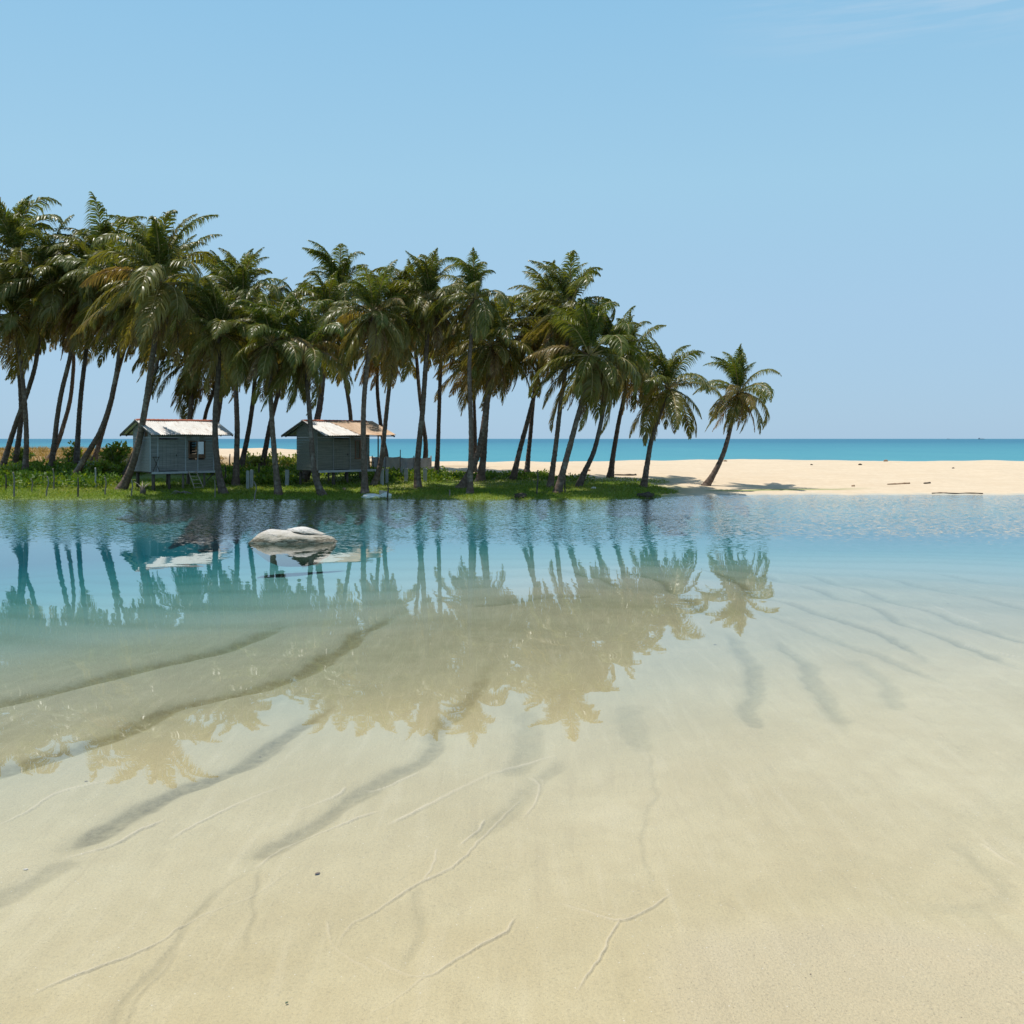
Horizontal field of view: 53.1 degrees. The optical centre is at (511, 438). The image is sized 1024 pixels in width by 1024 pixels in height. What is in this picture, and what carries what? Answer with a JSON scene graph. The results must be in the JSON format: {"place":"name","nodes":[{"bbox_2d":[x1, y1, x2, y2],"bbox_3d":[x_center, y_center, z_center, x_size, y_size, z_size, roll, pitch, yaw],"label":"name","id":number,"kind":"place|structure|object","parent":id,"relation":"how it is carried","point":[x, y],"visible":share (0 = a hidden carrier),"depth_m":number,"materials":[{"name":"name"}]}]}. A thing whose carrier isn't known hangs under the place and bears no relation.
{"place":"outdoors","nodes":[
{"label":"outdoors","id":0,"kind":"place"},
{"bbox_2d":[0,448,1023,1023],"bbox_3d":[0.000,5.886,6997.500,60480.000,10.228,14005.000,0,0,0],"label":"sand","id":1,"kind":"structure","parent":0,"point":[496,794],"depth_m":8.93,"materials":[{"name":"beige sand"}]},
{"bbox_2d":[12,472,14,496],"bbox_3d":[-24.937,2.426,51.250,0.132,1.531,0.108,0,0,-23],"label":"wooden post","id":2,"kind":"object","parent":1,"relation":"on","point":[13,484],"visible":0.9,"depth_m":51.23,"materials":[{"name":"grey wood"}]},
{"bbox_2d":[9,448,35,462],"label":"shrub","id":3,"kind":"object","parent":1,"relation":"on","point":[21,455],"visible":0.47,"depth_m":67.12,"materials":[{"name":"green plant"}]},
{"bbox_2d":[0,250,50,469],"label":"palm tree","id":4,"kind":"object","parent":1,"relation":"on","point":[12,330],"visible":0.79,"depth_m":63.65,"materials":[{"name":"green plant"}]},
{"bbox_2d":[18,468,52,479],"bbox_3d":[-27.212,2.142,58.350,1.898,0.927,1.952,0,0,0],"label":"shrub","id":5,"kind":"object","parent":1,"relation":"on","point":[23,473],"visible":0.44,"depth_m":58.12,"materials":[{"name":"green plant"}]},
{"bbox_2d":[0,194,73,462],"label":"palm tree","id":6,"kind":"object","parent":1,"relation":"on","point":[11,237],"visible":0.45,"depth_m":66.28,"materials":[{"name":"green plant"}]},
{"bbox_2d":[52,468,54,489],"bbox_3d":[-24.438,2.282,54.575,0.116,1.390,0.091,0,0,-20],"label":"wooden post","id":7,"kind":"object","parent":1,"relation":"on","point":[53,479],"visible":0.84,"depth_m":54.56,"materials":[{"name":"grey wood"}]},
{"bbox_2d":[0,214,114,464],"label":"palm tree","id":8,"kind":"object","parent":1,"relation":"on","point":[49,297],"visible":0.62,"depth_m":63.92,"materials":[{"name":"green plant"}]},
{"bbox_2d":[27,277,97,459],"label":"palm tree","id":9,"kind":"object","parent":1,"relation":"on","point":[54,341],"visible":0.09,"depth_m":73.04,"materials":[{"name":"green plant"}]},
{"bbox_2d":[61,440,82,461],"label":"shrub","id":10,"kind":"object","parent":1,"relation":"on","point":[71,453],"visible":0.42,"depth_m":68.19,"materials":[{"name":"green plant"}]},
{"bbox_2d":[77,478,78,496],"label":"wooden post","id":11,"kind":"object","parent":1,"relation":"on","point":[77,487],"visible":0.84,"depth_m":51.19,"materials":[{"name":"grey wood"}]},
{"bbox_2d":[27,226,138,467],"bbox_3d":[-26.428,-5.713,64.691,6.840,15.862,6.228,0,0,25],"label":"palm tree","id":12,"kind":"object","parent":1,"relation":"on","point":[70,301],"visible":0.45,"depth_m":64.53,"materials":[{"name":"green plant"}]},
{"bbox_2d":[30,191,146,463],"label":"palm tree","id":13,"kind":"object","parent":1,"relation":"on","point":[87,238],"visible":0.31,"depth_m":65.23,"materials":[{"name":"green plant"}]},
{"bbox_2d":[95,468,96,487],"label":"wooden post","id":14,"kind":"object","parent":1,"relation":"on","point":[95,478],"visible":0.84,"depth_m":54.92,"materials":[{"name":"grey wood"}]},
{"bbox_2d":[85,458,119,475],"bbox_3d":[-25.032,1.808,62.262,2.166,1.291,1.851,0,0,0],"label":"shrub","id":15,"kind":"object","parent":1,"relation":"on","point":[102,465],"visible":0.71,"depth_m":62.25,"materials":[{"name":"green plant"}]},
{"bbox_2d":[53,235,166,478],"bbox_3d":[-23.728,-4.785,61.772,6.588,14.930,5.954,0,0,0],"label":"palm tree","id":16,"kind":"object","parent":1,"relation":"on","point":[108,325],"visible":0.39,"depth_m":61.63,"materials":[{"name":"green plant"}]},
{"bbox_2d":[98,441,131,464],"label":"shrub","id":17,"kind":"object","parent":1,"relation":"on","point":[110,454],"visible":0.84,"depth_m":65.63,"materials":[{"name":"green plant"}]},
{"bbox_2d":[83,328,176,460],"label":"palm tree","id":18,"kind":"object","parent":1,"relation":"on","point":[97,450],"visible":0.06,"depth_m":70.29,"materials":[{"name":"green plant"}]},
{"bbox_2d":[135,481,149,494],"bbox_3d":[-18.916,2.632,52.475,0.782,0.917,0.458,0,0,0],"label":"tree stump","id":19,"kind":"object","parent":1,"relation":"on","point":[142,490],"visible":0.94,"depth_m":52.36,"materials":[{"name":"grey wood"}]},
{"bbox_2d":[70,210,234,490],"bbox_3d":[-18.171,-4.334,52.398,7.606,14.706,8.108,0,0,-41],"label":"palm tree","id":20,"kind":"object","parent":1,"relation":"on","point":[148,320],"visible":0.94,"depth_m":51.84,"materials":[{"name":"green plant"}]},
{"bbox_2d":[95,234,229,476],"bbox_3d":[-20.421,-4.910,61.135,9.061,15.057,7.316,0,0,0],"label":"palm tree","id":21,"kind":"object","parent":1,"relation":"on","point":[187,248],"visible":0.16,"depth_m":60.99,"materials":[{"name":"green plant"}]},
{"bbox_2d":[119,419,233,491],"bbox_3d":[-18.354,0.966,56.138,3.700,4.072,4.830,0,0,44],"label":"stilt hut","id":22,"kind":"object","parent":1,"relation":"on","point":[171,446],"visible":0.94,"depth_m":55.17,"materials":[{"name":"weathered wood planks"},{"name":"dark timber"},{"name":"corrugated metal sheet"}]},
{"bbox_2d":[159,439,177,470],"bbox_3d":[-18.364,0.885,54.731,0.079,1.680,1.102,0,0,44],"label":"door","id":23,"kind":"structure","parent":22,"relation":"in","point":[168,448],"depth_m":54.74,"materials":[{"name":"grey wood"}]},
{"bbox_2d":[188,441,205,457],"bbox_3d":[-17.213,0.585,55.927,0.070,0.960,1.044,0,0,44],"label":"window","id":24,"kind":"structure","parent":22,"relation":"in","point":[200,445],"depth_m":56.01,"materials":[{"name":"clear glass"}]},
{"bbox_2d":[132,341,229,473],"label":"palm tree","id":25,"kind":"object","parent":1,"relation":"on","point":[186,386],"visible":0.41,"depth_m":64.03,"materials":[{"name":"green plant"}]},
{"bbox_2d":[171,490,191,494],"bbox_3d":[-16.821,2.755,52.270,1.206,0.254,0.465,0,0,0],"label":"branch","id":26,"kind":"object","parent":1,"relation":"on","point":[186,492],"visible":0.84,"depth_m":52.18,"materials":[{"name":"wood"}]},
{"bbox_2d":[0,445,385,473],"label":"dry grass","id":27,"kind":"structure","parent":1,"relation":"on","point":[38,450],"depth_m":76.65,"materials":[{"name":"brown plant"}]},
{"bbox_2d":[188,471,203,487],"bbox_3d":[-17.052,2.267,55.318,0.721,1.010,0.593,0,0,35],"label":"ladder","id":28,"kind":"object","parent":1,"relation":"on","point":[196,479],"visible":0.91,"depth_m":55.33,"materials":[{"name":"grey wood"}]},
{"bbox_2d":[172,361,264,440],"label":"palm tree","id":29,"kind":"object","parent":1,"relation":"on","point":[210,395],"visible":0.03,"depth_m":66.00,"materials":[{"name":"green plant"}]},
{"bbox_2d":[161,276,276,493],"bbox_3d":[-14.967,-2.519,52.928,5.416,11.143,5.872,0,0,29],"label":"palm tree","id":30,"kind":"object","parent":1,"relation":"on","point":[226,349],"visible":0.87,"depth_m":52.06,"materials":[{"name":"green plant"}]},
{"bbox_2d":[187,247,291,474],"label":"palm tree","id":31,"kind":"object","parent":1,"relation":"on","point":[211,265],"visible":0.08,"depth_m":63.94,"materials":[{"name":"green plant"}]},
{"bbox_2d":[190,248,291,485],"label":"palm tree","id":32,"kind":"object","parent":1,"relation":"on","point":[240,277],"visible":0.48,"depth_m":57.99,"materials":[{"name":"green plant"}]},
{"bbox_2d":[246,471,249,487],"bbox_3d":[-14.173,2.383,54.942,0.160,1.345,0.139,0,0,0],"label":"concrete post","id":33,"kind":"object","parent":1,"relation":"on","point":[247,480],"visible":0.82,"depth_m":54.89,"materials":[{"name":"grey concrete"}]},
{"bbox_2d":[250,470,253,487],"bbox_3d":[-14.213,2.353,55.926,0.170,1.318,0.143,0,0,0],"label":"concrete post","id":34,"kind":"object","parent":1,"relation":"on","point":[251,477],"visible":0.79,"depth_m":55.87,"materials":[{"name":"grey concrete"}]},
{"bbox_2d":[210,277,295,467],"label":"palm tree","id":35,"kind":"object","parent":1,"relation":"on","point":[246,439],"visible":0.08,"depth_m":65.61,"materials":[{"name":"green plant"}]},
{"bbox_2d":[245,454,271,466],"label":"shrub","id":36,"kind":"object","parent":1,"relation":"on","point":[253,460],"visible":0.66,"depth_m":66.28,"materials":[{"name":"green plant"}]},
{"bbox_2d":[198,287,318,494],"bbox_3d":[-13.032,-2.429,52.142,5.819,10.928,5.612,0,0,-26],"label":"palm tree","id":37,"kind":"object","parent":1,"relation":"on","point":[267,361],"visible":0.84,"depth_m":51.67,"materials":[{"name":"green plant"}]},
{"bbox_2d":[251,277,311,465],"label":"palm tree","id":38,"kind":"object","parent":1,"relation":"on","point":[267,437],"visible":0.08,"depth_m":66.50,"materials":[{"name":"green plant"}]},
{"bbox_2d":[285,470,288,485],"bbox_3d":[-12.470,2.340,56.785,0.213,1.234,0.169,0,0,0],"label":"concrete post","id":39,"kind":"object","parent":1,"relation":"on","point":[287,477],"visible":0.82,"depth_m":56.71,"materials":[{"name":"grey concrete"}]},
{"bbox_2d":[0,451,594,494],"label":"undergrowth","id":40,"kind":"object","parent":1,"relation":"on","point":[86,476],"visible":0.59,"depth_m":60.23,"materials":[{"name":"green plant"}]},
{"bbox_2d":[247,293,353,495],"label":"palm tree","id":41,"kind":"object","parent":1,"relation":"on","point":[307,329],"visible":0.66,"depth_m":52.04,"materials":[{"name":"green plant"}]},
{"bbox_2d":[273,271,361,482],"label":"palm tree","id":42,"kind":"object","parent":1,"relation":"on","point":[331,291],"visible":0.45,"depth_m":60.48,"materials":[{"name":"green plant"}]},
{"bbox_2d":[288,240,380,419],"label":"palm tree","id":43,"kind":"object","parent":1,"relation":"on","point":[330,267],"visible":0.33,"depth_m":65.52,"materials":[{"name":"green plant"}]},
{"bbox_2d":[281,419,395,484],"bbox_3d":[-9.786,0.890,57.786,4.220,3.900,4.870,0,0,44],"label":"stilt hut","id":44,"kind":"object","parent":1,"relation":"on","point":[337,444],"visible":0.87,"depth_m":56.69,"materials":[{"name":"grey wood"}]},
{"bbox_2d":[334,439,348,468],"bbox_3d":[-9.470,0.860,56.752,0.079,1.680,1.072,0,0,44],"label":"door","id":45,"kind":"structure","parent":44,"relation":"in","point":[341,446],"depth_m":56.78,"materials":[{"name":"grey wood"}]},
{"bbox_2d":[355,440,360,458],"bbox_3d":[-8.575,0.610,57.693,0.084,1.060,0.748,0,0,44],"label":"window","id":46,"kind":"structure","parent":44,"relation":"in","point":[357,442],"depth_m":57.61,"materials":[{"name":"grey wood"}]},
{"bbox_2d":[0,476,678,507],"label":"grass","id":47,"kind":"structure","parent":1,"relation":"on","point":[209,492],"depth_m":53.74,"materials":[{"name":"green plant"}]},
{"bbox_2d":[316,259,420,493],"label":"palm tree","id":48,"kind":"object","parent":1,"relation":"on","point":[381,330],"visible":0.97,"depth_m":52.34,"materials":[{"name":"green plant"}]},
{"bbox_2d":[361,493,381,498],"bbox_3d":[-6.988,2.889,51.005,1.075,0.320,0.673,0,0,0],"label":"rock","id":49,"kind":"object","parent":1,"relation":"on","point":[369,496],"visible":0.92,"depth_m":50.79,"materials":[{"name":"white stone"}]},
{"bbox_2d":[337,306,415,456],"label":"palm tree","id":50,"kind":"object","parent":1,"relation":"on","point":[375,369],"visible":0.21,"depth_m":69.87,"materials":[{"name":"green plant"}]},
{"bbox_2d":[380,469,383,484],"bbox_3d":[-7.180,2.283,56.626,0.184,1.228,0.163,0,0,0],"label":"concrete post","id":51,"kind":"object","parent":1,"relation":"on","point":[382,477],"visible":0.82,"depth_m":56.55,"materials":[{"name":"grey concrete"}]},
{"bbox_2d":[380,492,391,497],"bbox_3d":[-6.308,2.864,51.102,0.612,0.386,0.368,0,0,0],"label":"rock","id":52,"kind":"object","parent":1,"relation":"on","point":[384,494],"visible":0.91,"depth_m":50.99,"materials":[{"name":"grey stone"}]},
{"bbox_2d":[385,469,388,483],"bbox_3d":[-7.024,2.272,57.532,0.178,1.145,0.145,0,0,0],"label":"concrete post","id":53,"kind":"object","parent":1,"relation":"on","point":[386,478],"visible":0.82,"depth_m":57.46,"materials":[{"name":"grey concrete"}]},
{"bbox_2d":[339,260,446,485],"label":"palm tree","id":54,"kind":"object","parent":1,"relation":"on","point":[391,360],"visible":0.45,"depth_m":55.54,"materials":[{"name":"green plant"}]},
{"bbox_2d":[372,456,431,469],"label":"fabric fence","id":55,"kind":"object","parent":1,"relation":"on","point":[394,462],"visible":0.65,"depth_m":66.00,"materials":[{"name":"grey fabric"}]},
{"bbox_2d":[379,258,432,457],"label":"palm tree","id":56,"kind":"object","parent":1,"relation":"on","point":[425,448],"visible":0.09,"depth_m":69.41,"materials":[{"name":"green plant"}]},
{"bbox_2d":[404,468,407,481],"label":"concrete post","id":57,"kind":"object","parent":1,"relation":"on","point":[405,474],"visible":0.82,"depth_m":58.56,"materials":[{"name":"grey concrete"}]},
{"bbox_2d":[370,247,479,488],"bbox_3d":[-4.780,-3.729,55.780,6.066,13.152,5.112,0,0,0],"label":"palm tree","id":58,"kind":"object","parent":1,"relation":"on","point":[427,272],"visible":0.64,"depth_m":55.30,"materials":[{"name":"green plant"}]},
{"bbox_2d":[423,468,426,481],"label":"concrete post","id":59,"kind":"object","parent":1,"relation":"on","point":[425,473],"visible":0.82,"depth_m":58.85,"materials":[{"name":"grey concrete"}]},
{"bbox_2d":[405,277,482,472],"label":"palm tree","id":60,"kind":"object","parent":1,"relation":"on","point":[444,351],"visible":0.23,"depth_m":61.51,"materials":[{"name":"green plant"}]},
{"bbox_2d":[421,333,510,471],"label":"palm tree","id":61,"kind":"object","parent":1,"relation":"on","point":[458,382],"visible":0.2,"depth_m":65.41,"materials":[{"name":"green plant"}]},
{"bbox_2d":[424,247,513,493],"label":"palm tree","id":62,"kind":"object","parent":1,"relation":"on","point":[474,314],"visible":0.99,"depth_m":52.87,"materials":[{"name":"green plant"}]},
{"bbox_2d":[438,298,535,488],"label":"palm tree","id":63,"kind":"object","parent":1,"relation":"on","point":[483,360],"visible":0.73,"depth_m":56.17,"materials":[{"name":"green plant"}]},
{"bbox_2d":[442,292,554,481],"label":"palm tree","id":64,"kind":"object","parent":1,"relation":"on","point":[526,368],"visible":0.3,"depth_m":58.87,"materials":[{"name":"green plant"}]},
{"bbox_2d":[514,493,526,498],"bbox_3d":[0.439,2.894,51.193,0.695,0.376,0.449,0,0,0],"label":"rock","id":65,"kind":"object","parent":1,"relation":"on","point":[520,495],"visible":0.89,"depth_m":51.06,"materials":[{"name":"grey stone"}]},
{"bbox_2d":[536,470,538,493],"bbox_3d":[1.290,2.370,52.367,0.141,1.516,0.086,0,0,-23],"label":"wooden post","id":66,"kind":"object","parent":1,"relation":"on","point":[537,482],"visible":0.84,"depth_m":52.34,"materials":[{"name":"wood"}]},
{"bbox_2d":[507,260,587,473],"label":"palm tree","id":67,"kind":"object","parent":1,"relation":"on","point":[536,277],"visible":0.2,"depth_m":61.85,"materials":[{"name":"green plant"}]},
{"bbox_2d":[506,284,598,479],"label":"palm tree","id":68,"kind":"object","parent":1,"relation":"on","point":[515,468],"visible":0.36,"depth_m":60.32,"materials":[{"name":"green plant"}]},
{"bbox_2d":[518,250,615,487],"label":"palm tree","id":69,"kind":"object","parent":1,"relation":"on","point":[569,290],"visible":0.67,"depth_m":55.65,"materials":[{"name":"green plant"}]},
{"bbox_2d":[523,297,650,493],"bbox_3d":[3.691,-2.301,53.320,6.127,10.636,5.794,0,0,23],"label":"palm tree","id":70,"kind":"object","parent":1,"relation":"on","point":[592,381],"visible":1,"depth_m":52.78,"materials":[{"name":"green plant"}]},
{"bbox_2d":[559,306,664,487],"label":"palm tree","id":71,"kind":"object","parent":1,"relation":"on","point":[620,327],"visible":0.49,"depth_m":55.54,"materials":[{"name":"green plant"}]},
{"bbox_2d":[572,313,667,477],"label":"palm tree","id":72,"kind":"object","parent":1,"relation":"on","point":[610,472],"visible":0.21,"depth_m":61.65,"materials":[{"name":"green plant"}]},
{"bbox_2d":[614,474,636,475],"bbox_3d":[7.144,2.277,64.004,1.556,0.172,0.389,0,0,-23],"label":"driftwood","id":73,"kind":"object","parent":1,"relation":"on","point":[625,474],"visible":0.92,"depth_m":63.82,"materials":[{"name":"beige wood"}]},
{"bbox_2d":[637,492,653,497],"bbox_3d":[6.766,2.883,51.895,0.955,0.408,0.585,0,0,0],"label":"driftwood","id":74,"kind":"object","parent":1,"relation":"on","point":[647,495],"visible":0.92,"depth_m":51.74,"materials":[{"name":"grey wood"}]},
{"bbox_2d":[625,333,725,487],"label":"palm tree","id":75,"kind":"object","parent":1,"relation":"on","point":[671,399],"visible":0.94,"depth_m":56.02,"materials":[{"name":"green plant"}]},
{"bbox_2d":[693,343,781,485],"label":"palm tree","id":76,"kind":"object","parent":1,"relation":"on","point":[741,401],"visible":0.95,"depth_m":58.85,"materials":[{"name":"green plant"}]},
{"bbox_2d":[887,482,909,484],"bbox_3d":[22.551,2.628,59.808,1.618,0.137,0.173,0,0,-20],"label":"driftwood","id":77,"kind":"object","parent":1,"relation":"on","point":[898,483],"visible":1,"depth_m":59.80,"materials":[{"name":"beige wood"}]},
{"bbox_2d":[932,492,982,493],"bbox_3d":[23.901,2.925,54.958,2.622,0.084,0.237,0,0,4],"label":"driftwood","id":78,"kind":"object","parent":1,"relation":"on","point":[959,493],"visible":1,"depth_m":54.94,"materials":[{"name":"beige wood"}]},
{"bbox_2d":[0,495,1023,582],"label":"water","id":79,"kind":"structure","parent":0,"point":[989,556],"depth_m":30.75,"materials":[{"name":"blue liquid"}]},
{"bbox_2d":[249,527,337,543],"bbox_3d":[-6.341,3.138,29.723,2.543,1.156,1.259,0,0,0],"label":"boulder","id":80,"kind":"object","parent":79,"relation":"in","point":[300,535],"visible":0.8,"depth_m":29.30,"materials":[{"name":"white stone"}]},
{"bbox_2d":[0,439,1023,461],"bbox_3d":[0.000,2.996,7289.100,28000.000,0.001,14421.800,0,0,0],"label":"sea","id":81,"kind":"structure","parent":0,"point":[500,450],"depth_m":310.32,"materials":[{"name":"blue liquid"}]},
{"bbox_2d":[0,0,1023,438],"label":"sky","id":82,"kind":"structure","parent":0,"point":[832,191],"materials":[{"name":"blue"}]}
]}

